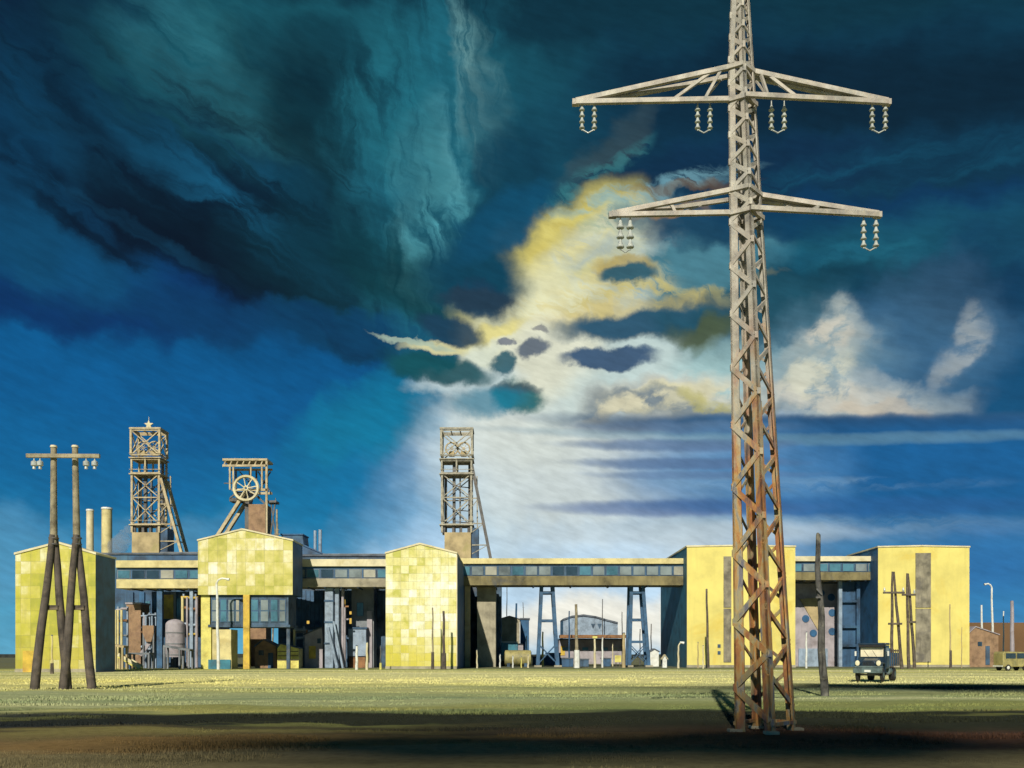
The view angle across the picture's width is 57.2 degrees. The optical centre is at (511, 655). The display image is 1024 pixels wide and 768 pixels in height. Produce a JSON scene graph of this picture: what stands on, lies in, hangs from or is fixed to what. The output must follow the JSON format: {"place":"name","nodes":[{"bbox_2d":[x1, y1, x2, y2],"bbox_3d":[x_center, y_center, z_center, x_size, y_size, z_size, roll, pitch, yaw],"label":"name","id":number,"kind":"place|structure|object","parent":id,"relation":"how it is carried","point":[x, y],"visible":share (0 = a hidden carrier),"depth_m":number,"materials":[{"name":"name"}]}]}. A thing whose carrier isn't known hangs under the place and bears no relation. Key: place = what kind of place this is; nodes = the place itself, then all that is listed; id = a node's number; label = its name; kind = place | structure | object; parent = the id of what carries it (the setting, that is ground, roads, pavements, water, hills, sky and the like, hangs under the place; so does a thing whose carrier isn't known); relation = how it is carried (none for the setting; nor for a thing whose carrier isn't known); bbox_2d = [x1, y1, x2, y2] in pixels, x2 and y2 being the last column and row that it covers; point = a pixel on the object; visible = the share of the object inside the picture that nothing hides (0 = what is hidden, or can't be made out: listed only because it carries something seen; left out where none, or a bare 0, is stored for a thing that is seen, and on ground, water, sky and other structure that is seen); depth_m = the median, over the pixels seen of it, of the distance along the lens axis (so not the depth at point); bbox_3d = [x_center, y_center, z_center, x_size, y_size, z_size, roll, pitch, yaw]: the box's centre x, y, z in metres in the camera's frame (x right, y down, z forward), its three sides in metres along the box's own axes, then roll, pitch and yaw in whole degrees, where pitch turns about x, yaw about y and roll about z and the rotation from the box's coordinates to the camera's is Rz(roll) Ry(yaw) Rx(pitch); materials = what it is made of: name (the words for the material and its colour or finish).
{"place":"outdoors","nodes":[
{"label":"outdoors","id":0,"kind":"place"},
{"bbox_2d":[125,602,150,667],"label":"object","id":1,"kind":"structure","parent":0,"point":[137,610],"depth_m":165.00,"materials":[{"name":"brown metal"}]},
{"bbox_2d":[197,528,302,668],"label":"raised panel building","id":2,"kind":"structure","parent":0,"point":[261,587],"depth_m":150.00,"materials":[{"name":"yellow tile"}]},
{"bbox_2d":[220,599,226,621],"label":"window","id":3,"kind":"structure","parent":2,"relation":"in","point":[223,602],"depth_m":150.45,"materials":[{"name":"teal glass"}]},
{"bbox_2d":[228,599,234,621],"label":"window","id":4,"kind":"structure","parent":2,"relation":"in","point":[231,602],"depth_m":150.45,"materials":[{"name":"grey glass"}]},
{"bbox_2d":[251,599,258,621],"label":"window","id":5,"kind":"structure","parent":2,"relation":"in","point":[254,602],"depth_m":150.45,"materials":[{"name":"teal glass"}]},
{"bbox_2d":[260,599,268,621],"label":"window","id":6,"kind":"structure","parent":2,"relation":"in","point":[264,603],"depth_m":150.45,"materials":[{"name":"grey glass"}]},
{"bbox_2d":[271,599,277,621],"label":"window","id":7,"kind":"structure","parent":2,"relation":"in","point":[274,602],"depth_m":150.45,"materials":[{"name":"teal glass"}]},
{"bbox_2d":[279,599,285,621],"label":"window","id":8,"kind":"structure","parent":2,"relation":"in","point":[282,602],"depth_m":150.45,"materials":[{"name":"grey glass"}]},
{"bbox_2d":[280,530,323,553],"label":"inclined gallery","id":9,"kind":"object","parent":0,"point":[303,540],"visible":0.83,"depth_m":186.00,"materials":[{"name":"blue metal"}]},
{"bbox_2d":[0,654,660,657],"bbox_3d":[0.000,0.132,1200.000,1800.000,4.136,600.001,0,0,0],"label":"hills","id":10,"kind":"structure","parent":0,"point":[13,655],"depth_m":900.00,"materials":[{"name":"soil"}]},
{"bbox_2d":[476,587,496,666],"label":"pier","id":11,"kind":"structure","parent":0,"point":[487,625],"depth_m":178.00,"materials":[{"name":"concrete"}]},
{"bbox_2d":[461,558,682,587],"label":"conveyor gallery","id":12,"kind":"object","parent":11,"relation":"on","point":[571,572],"visible":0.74,"depth_m":173.70,"materials":[{"name":"weathered concrete"},{"name":"grey glass"},{"name":"blue glass"}]},
{"bbox_2d":[471,566,483,574],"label":"window","id":13,"kind":"structure","parent":12,"relation":"in","point":[475,570],"depth_m":173.89,"materials":[{"name":"grey glass"}]},
{"bbox_2d":[485,566,496,574],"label":"window","id":14,"kind":"structure","parent":12,"relation":"in","point":[489,570],"depth_m":173.89,"materials":[{"name":"glass"}]},
{"bbox_2d":[498,566,510,574],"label":"window","id":15,"kind":"structure","parent":12,"relation":"in","point":[502,570],"depth_m":173.89,"materials":[{"name":"grey glass"}]},
{"bbox_2d":[512,566,523,574],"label":"window","id":16,"kind":"structure","parent":12,"relation":"in","point":[516,570],"depth_m":173.89,"materials":[{"name":"blue glass"}]},
{"bbox_2d":[525,566,536,574],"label":"window","id":17,"kind":"structure","parent":12,"relation":"in","point":[529,570],"depth_m":173.89,"materials":[{"name":"grey glass"}]},
{"bbox_2d":[539,566,550,574],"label":"window","id":18,"kind":"structure","parent":12,"relation":"in","point":[543,570],"depth_m":173.89,"materials":[{"name":"grey glass"}]},
{"bbox_2d":[552,566,563,574],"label":"window","id":19,"kind":"structure","parent":12,"relation":"in","point":[556,570],"depth_m":173.89,"materials":[{"name":"blue glass"}]},
{"bbox_2d":[566,566,577,574],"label":"window","id":20,"kind":"structure","parent":12,"relation":"in","point":[570,570],"depth_m":173.89,"materials":[{"name":"blue glass"}]},
{"bbox_2d":[579,566,590,574],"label":"window","id":21,"kind":"structure","parent":12,"relation":"in","point":[583,570],"depth_m":173.89,"materials":[{"name":"blue glass"}]},
{"bbox_2d":[593,566,604,574],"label":"window","id":22,"kind":"structure","parent":12,"relation":"in","point":[597,570],"depth_m":173.89,"materials":[{"name":"grey glass"}]},
{"bbox_2d":[606,566,617,574],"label":"window","id":23,"kind":"structure","parent":12,"relation":"in","point":[610,570],"depth_m":173.89,"materials":[{"name":"blue glass"}]},
{"bbox_2d":[619,566,631,574],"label":"window","id":24,"kind":"structure","parent":12,"relation":"in","point":[623,570],"depth_m":173.89,"materials":[{"name":"grey glass"}]},
{"bbox_2d":[633,566,644,574],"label":"window","id":25,"kind":"structure","parent":12,"relation":"in","point":[637,570],"depth_m":173.89,"materials":[{"name":"grey glass"}]},
{"bbox_2d":[646,566,658,574],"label":"window","id":26,"kind":"structure","parent":12,"relation":"in","point":[650,570],"depth_m":173.89,"materials":[{"name":"grey glass"}]},
{"bbox_2d":[660,566,671,574],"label":"window","id":27,"kind":"structure","parent":12,"relation":"in","point":[664,570],"depth_m":173.89,"materials":[{"name":"grey glass"}]},
{"bbox_2d":[0,658,1023,767],"bbox_3d":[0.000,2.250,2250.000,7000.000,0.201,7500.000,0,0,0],"label":"ground","id":28,"kind":"structure","parent":0,"point":[361,748],"depth_m":31.84,"materials":[{"name":"plant"}]},
{"bbox_2d":[26,445,99,689],"bbox_3d":[-29.743,-5.775,62.500,4.864,16.405,1.310,0,0,0],"label":"wooden pole","id":29,"kind":"object","parent":28,"relation":"on","point":[53,552],"visible":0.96,"depth_m":62.22,"materials":[{"name":"brown wood"}]},
{"bbox_2d":[14,542,115,671],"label":"panel building","id":30,"kind":"structure","parent":28,"relation":"on","point":[30,565],"depth_m":122.00,"materials":[{"name":"tile"}]},
{"bbox_2d":[23,651,33,671],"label":"door","id":31,"kind":"structure","parent":30,"relation":"in","point":[27,655],"depth_m":121.90,"materials":[{"name":"paint"}]},
{"bbox_2d":[58,445,96,689],"bbox_3d":[-29.108,-5.818,62.918,2.370,16.498,0.669,0,0,-25],"label":"wooden pole","id":32,"kind":"object","parent":28,"relation":"on","point":[76,563],"visible":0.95,"depth_m":62.73,"materials":[{"name":"brown wood"}]},
{"bbox_2d":[86,509,93,550],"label":"chimney","id":33,"kind":"object","parent":28,"relation":"on","point":[89,529],"visible":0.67,"depth_m":209.35,"materials":[{"name":"white paint"}]},
{"bbox_2d":[101,507,112,552],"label":"chimney","id":34,"kind":"object","parent":28,"relation":"on","point":[106,534],"visible":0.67,"depth_m":209.05,"materials":[{"name":"white paint"}]},
{"bbox_2d":[115,607,128,667],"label":"pipe rack","id":35,"kind":"object","parent":28,"relation":"on","point":[121,621],"visible":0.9,"depth_m":157.28,"materials":[{"name":"yellow metal"}]},
{"bbox_2d":[115,644,128,668],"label":"loading stage","id":36,"kind":"object","parent":28,"relation":"on","point":[121,649],"visible":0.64,"depth_m":148.22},
{"bbox_2d":[117,653,142,668],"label":"chute","id":37,"kind":"object","parent":28,"relation":"on","point":[133,663],"visible":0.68,"depth_m":149.33,"materials":[{"name":"yellow paint"}]},
{"bbox_2d":[128,653,153,668],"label":"loading stage","id":38,"kind":"object","parent":28,"relation":"on","point":[134,654],"visible":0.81,"depth_m":152.06,"materials":[{"name":"metal"}]},
{"bbox_2d":[140,625,156,667],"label":"hopper","id":39,"kind":"object","parent":28,"relation":"on","point":[149,634],"visible":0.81,"depth_m":160.10,"materials":[{"name":"brown metal"}]},
{"bbox_2d":[141,613,156,667],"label":"pipe rack","id":40,"kind":"object","parent":28,"relation":"on","point":[150,648],"visible":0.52,"depth_m":162.63,"materials":[{"name":"metal"}]},
{"bbox_2d":[129,420,188,552],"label":"headframe","id":41,"kind":"object","parent":28,"relation":"on","point":[159,540],"visible":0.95,"depth_m":192.30,"materials":[{"name":"metal"}]},
{"bbox_2d":[157,589,163,667],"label":"column","id":42,"kind":"structure","parent":28,"relation":"on","point":[160,618],"depth_m":160.40,"materials":[{"name":"blue metal"}]},
{"bbox_2d":[116,560,197,590],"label":"conveyor gallery","id":43,"kind":"object","parent":42,"relation":"on","point":[155,575],"visible":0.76,"depth_m":159.70,"materials":[{"name":"beige concrete"}]},
{"bbox_2d":[117,570,130,578],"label":"window","id":44,"kind":"structure","parent":43,"relation":"in","point":[121,574],"depth_m":159.88,"materials":[{"name":"blue glass"}]},
{"bbox_2d":[132,570,144,578],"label":"window","id":45,"kind":"structure","parent":43,"relation":"in","point":[136,574],"depth_m":159.88,"materials":[{"name":"blue glass"}]},
{"bbox_2d":[146,570,158,578],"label":"window","id":46,"kind":"structure","parent":43,"relation":"in","point":[150,574],"depth_m":159.88,"materials":[{"name":"blue glass"}]},
{"bbox_2d":[161,570,173,578],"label":"window","id":47,"kind":"structure","parent":43,"relation":"in","point":[165,574],"depth_m":159.88,"materials":[{"name":"glass"}]},
{"bbox_2d":[175,570,187,578],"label":"window","id":48,"kind":"structure","parent":43,"relation":"in","point":[179,574],"depth_m":159.88,"materials":[{"name":"blue glass"}]},
{"bbox_2d":[102,553,229,666],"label":"ore house","id":49,"kind":"structure","parent":28,"relation":"on","point":[172,604],"depth_m":172.00,"materials":[{"name":"blue metal"}]},
{"bbox_2d":[176,597,180,619],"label":"window","id":50,"kind":"structure","parent":49,"relation":"in","point":[178,599],"depth_m":171.86,"materials":[{"name":"blue glass"}]},
{"bbox_2d":[165,619,184,667],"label":"silo","id":51,"kind":"object","parent":28,"relation":"on","point":[174,632],"visible":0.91,"depth_m":158.39,"materials":[{"name":"grey metal"}]},
{"bbox_2d":[163,645,193,668],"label":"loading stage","id":52,"kind":"object","parent":28,"relation":"on","point":[179,652],"visible":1,"depth_m":153.03,"materials":[{"name":"metal"}]},
{"bbox_2d":[181,594,198,667],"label":"pipe rack","id":53,"kind":"object","parent":28,"relation":"on","point":[187,608],"visible":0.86,"depth_m":160.26,"materials":[{"name":"metal"}]},
{"bbox_2d":[190,589,193,667],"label":"column","id":54,"kind":"structure","parent":28,"relation":"on","point":[191,619],"depth_m":160.40,"materials":[{"name":"metal"}]},
{"bbox_2d":[215,578,229,669],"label":"street lamp","id":55,"kind":"object","parent":28,"relation":"on","point":[217,632],"visible":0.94,"depth_m":145.84,"materials":[{"name":"metal"}]},
{"bbox_2d":[216,458,278,666],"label":"headframe","id":56,"kind":"object","parent":28,"relation":"on","point":[257,517],"visible":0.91,"depth_m":184.80,"materials":[{"name":"metal"}]},
{"bbox_2d":[254,639,278,667],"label":"hut","id":57,"kind":"object","parent":28,"relation":"on","point":[265,653],"visible":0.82,"depth_m":160.00,"materials":[{"name":"brown wood"}]},
{"bbox_2d":[276,643,303,667],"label":"hut","id":58,"kind":"object","parent":28,"relation":"on","point":[296,656],"visible":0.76,"depth_m":158.50,"materials":[{"name":"yellow paint"}]},
{"bbox_2d":[293,626,311,667],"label":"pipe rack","id":59,"kind":"object","parent":28,"relation":"on","point":[298,630],"visible":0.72,"depth_m":164.65,"materials":[{"name":"metal"}]},
{"bbox_2d":[303,627,324,667],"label":"hut","id":60,"kind":"object","parent":28,"relation":"on","point":[314,648],"visible":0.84,"depth_m":163.00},
{"bbox_2d":[278,554,385,666],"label":"winding house","id":61,"kind":"structure","parent":28,"relation":"on","point":[310,609],"depth_m":171.80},
{"bbox_2d":[324,588,344,667],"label":"trestle","id":62,"kind":"object","parent":28,"relation":"on","point":[333,655],"visible":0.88,"depth_m":160.80,"materials":[{"name":"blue metal"}]},
{"bbox_2d":[302,559,385,589],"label":"conveyor gallery","id":63,"kind":"object","parent":62,"relation":"on","point":[360,574],"visible":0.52,"depth_m":159.70,"materials":[{"name":"beige concrete"}]},
{"bbox_2d":[307,569,318,577],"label":"window","id":64,"kind":"structure","parent":63,"relation":"in","point":[311,573],"depth_m":159.88,"materials":[{"name":"blue glass"}]},
{"bbox_2d":[321,569,333,577],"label":"window","id":65,"kind":"structure","parent":63,"relation":"in","point":[325,573],"depth_m":159.88,"materials":[{"name":"blue glass"}]},
{"bbox_2d":[335,569,347,577],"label":"window","id":66,"kind":"structure","parent":63,"relation":"in","point":[339,573],"depth_m":159.88,"materials":[{"name":"grey glass"}]},
{"bbox_2d":[349,569,361,577],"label":"window","id":67,"kind":"structure","parent":63,"relation":"in","point":[353,573],"depth_m":159.88,"materials":[{"name":"grey glass"}]},
{"bbox_2d":[363,569,375,577],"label":"window","id":68,"kind":"structure","parent":63,"relation":"in","point":[367,573],"depth_m":159.88,"materials":[{"name":"glass"}]},
{"bbox_2d":[340,606,348,667],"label":"pipe rack","id":69,"kind":"object","parent":28,"relation":"on","point":[345,637],"visible":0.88,"depth_m":162.29,"materials":[{"name":"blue metal"}]},
{"bbox_2d":[347,589,376,667],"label":"annex","id":70,"kind":"object","parent":28,"relation":"on","point":[362,630],"visible":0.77,"depth_m":167.91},
{"bbox_2d":[385,543,464,668],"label":"panel building","id":71,"kind":"structure","parent":28,"relation":"on","point":[422,580],"depth_m":151.00,"materials":[{"name":"tile"}]},
{"bbox_2d":[431,608,433,669],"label":"pole","id":72,"kind":"object","parent":28,"relation":"on","point":[432,660],"visible":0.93,"depth_m":145.87,"materials":[{"name":"brown wood"}]},
{"bbox_2d":[441,611,445,669],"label":"pole","id":73,"kind":"object","parent":28,"relation":"on","point":[443,660],"visible":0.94,"depth_m":145.82,"materials":[{"name":"brown wood"}]},
{"bbox_2d":[439,427,491,557],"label":"headframe","id":74,"kind":"object","parent":28,"relation":"on","point":[463,544],"visible":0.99,"depth_m":192.05,"materials":[{"name":"grey metal"}]},
{"bbox_2d":[465,586,469,666],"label":"column","id":75,"kind":"structure","parent":28,"relation":"on","point":[467,626],"depth_m":175.00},
{"bbox_2d":[470,587,501,665],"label":"shaft annex","id":76,"kind":"object","parent":28,"relation":"on","point":[473,619],"visible":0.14,"depth_m":188.50,"materials":[{"name":"black concrete"}]},
{"bbox_2d":[502,616,520,660],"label":"store","id":77,"kind":"structure","parent":28,"relation":"on","point":[510,628],"depth_m":205.00,"materials":[{"name":"metal"}]},
{"bbox_2d":[504,650,531,666],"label":"tank","id":78,"kind":"object","parent":28,"relation":"on","point":[515,654],"visible":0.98,"depth_m":181.18,"materials":[{"name":"metal"}]},
{"bbox_2d":[520,618,529,649],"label":"store","id":79,"kind":"structure","parent":28,"relation":"on","point":[524,627],"depth_m":212.00,"materials":[{"name":"metal"}]},
{"bbox_2d":[534,586,561,666],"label":"steel trestle","id":80,"kind":"object","parent":28,"relation":"on","point":[553,620],"visible":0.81,"depth_m":175.35,"materials":[{"name":"metal"}]},
{"bbox_2d":[559,658,573,666],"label":"bin","id":81,"kind":"object","parent":28,"relation":"on","point":[565,662],"visible":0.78,"depth_m":180.00,"materials":[{"name":"blue metal"}]},
{"bbox_2d":[574,604,579,667],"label":"pole","id":82,"kind":"object","parent":28,"relation":"on","point":[576,658],"visible":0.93,"depth_m":163.77,"materials":[{"name":"brown wood"}]},
{"bbox_2d":[560,614,617,638],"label":"hangar","id":83,"kind":"structure","parent":28,"relation":"on","point":[589,625],"depth_m":262.00,"materials":[{"name":"blue paint"}]},
{"bbox_2d":[558,635,625,663],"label":"workshop","id":84,"kind":"structure","parent":28,"relation":"on","point":[586,648],"depth_m":240.00,"materials":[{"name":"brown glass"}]},
{"bbox_2d":[622,632,625,667],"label":"post","id":85,"kind":"object","parent":28,"relation":"on","point":[623,653],"visible":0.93,"depth_m":167.78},
{"bbox_2d":[625,586,652,666],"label":"steel trestle","id":86,"kind":"object","parent":28,"relation":"on","point":[644,624],"visible":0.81,"depth_m":175.41,"materials":[{"name":"metal"}]},
{"bbox_2d":[650,648,659,666],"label":"hut","id":87,"kind":"object","parent":28,"relation":"on","point":[654,657],"visible":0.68,"depth_m":185.00,"materials":[{"name":"white paint"}]},
{"bbox_2d":[706,589,709,667],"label":"pole","id":88,"kind":"object","parent":28,"relation":"on","point":[707,641],"visible":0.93,"depth_m":157.85,"materials":[{"name":"brown wood"}]},
{"bbox_2d":[661,545,795,667],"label":"flat yellow building","id":89,"kind":"structure","parent":28,"relation":"on","point":[683,607],"depth_m":170.00,"materials":[{"name":"concrete"}]},
{"bbox_2d":[572,0,891,734],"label":"lattice pylon","id":90,"kind":"object","parent":28,"relation":"on","point":[746,199],"visible":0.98,"depth_m":27.23,"materials":[{"name":"metal"}]},
{"bbox_2d":[795,582,837,665],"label":"crusher house","id":91,"kind":"structure","parent":28,"relation":"on","point":[806,612],"depth_m":186.00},
{"bbox_2d":[815,533,828,695],"bbox_3d":[16.974,-2.164,51.478,0.890,9.152,0.472,0,0,-15],"label":"wooden pole","id":92,"kind":"object","parent":28,"relation":"on","point":[824,683],"visible":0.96,"depth_m":51.36,"materials":[{"name":"grey wood"}]},
{"bbox_2d":[838,581,859,666],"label":"steel rack","id":93,"kind":"object","parent":28,"relation":"on","point":[848,617],"visible":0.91,"depth_m":181.75,"materials":[{"name":"blue metal"}]},
{"bbox_2d":[795,556,870,582],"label":"conveyor gallery","id":94,"kind":"object","parent":93,"relation":"on","point":[843,568],"visible":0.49,"depth_m":178.70,"materials":[{"name":"beige metal"}]},
{"bbox_2d":[853,643,899,681],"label":"old truck","id":95,"kind":"object","parent":28,"relation":"on","point":[875,659],"visible":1,"depth_m":78.82,"materials":[{"name":"metal"}]},
{"bbox_2d":[883,572,904,668],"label":"wooden pole","id":96,"kind":"object","parent":28,"relation":"on","point":[895,593],"visible":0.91,"depth_m":151.72,"materials":[{"name":"brown wood"}]},
{"bbox_2d":[847,545,969,666],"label":"flat yellow building","id":97,"kind":"structure","parent":28,"relation":"on","point":[939,578],"depth_m":175.00,"materials":[{"name":"paint"}]},
{"bbox_2d":[902,573,915,668],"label":"wooden pole","id":98,"kind":"object","parent":28,"relation":"on","point":[910,622],"visible":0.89,"depth_m":153.74,"materials":[{"name":"brown wood"}]},
{"bbox_2d":[949,604,951,667],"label":"pole","id":99,"kind":"object","parent":28,"relation":"on","point":[950,658],"visible":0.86,"depth_m":159.91,"materials":[{"name":"brown wood"}]},
{"bbox_2d":[969,626,999,666],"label":"store","id":100,"kind":"structure","parent":28,"relation":"on","point":[983,645],"depth_m":176.00,"materials":[{"name":"brown brick"}]},
{"bbox_2d":[984,583,993,631],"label":"street lamp","id":101,"kind":"object","parent":28,"relation":"on","point":[992,625],"visible":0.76,"depth_m":184.86,"materials":[{"name":"metal"}]},
{"bbox_2d":[969,622,1023,651],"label":"spoil bank","id":102,"kind":"structure","parent":28,"relation":"on","point":[1018,636],"depth_m":230.00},
{"bbox_2d":[993,652,1023,670],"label":"yellow van","id":103,"kind":"object","parent":28,"relation":"on","point":[1009,660],"visible":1,"depth_m":134.03,"materials":[{"name":"paint"}]},
{"bbox_2d":[1010,601,1014,651],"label":"mast","id":104,"kind":"object","parent":28,"relation":"on","point":[1011,626],"visible":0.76,"depth_m":199.69,"materials":[{"name":"metal"}]},
{"bbox_2d":[501,641,522,665],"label":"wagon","id":105,"kind":"object","parent":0,"point":[510,645],"visible":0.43,"depth_m":190.00,"materials":[{"name":"teal paint"}]},
{"bbox_2d":[0,0,1023,653],"label":"sky","id":106,"kind":"structure","parent":0,"point":[317,240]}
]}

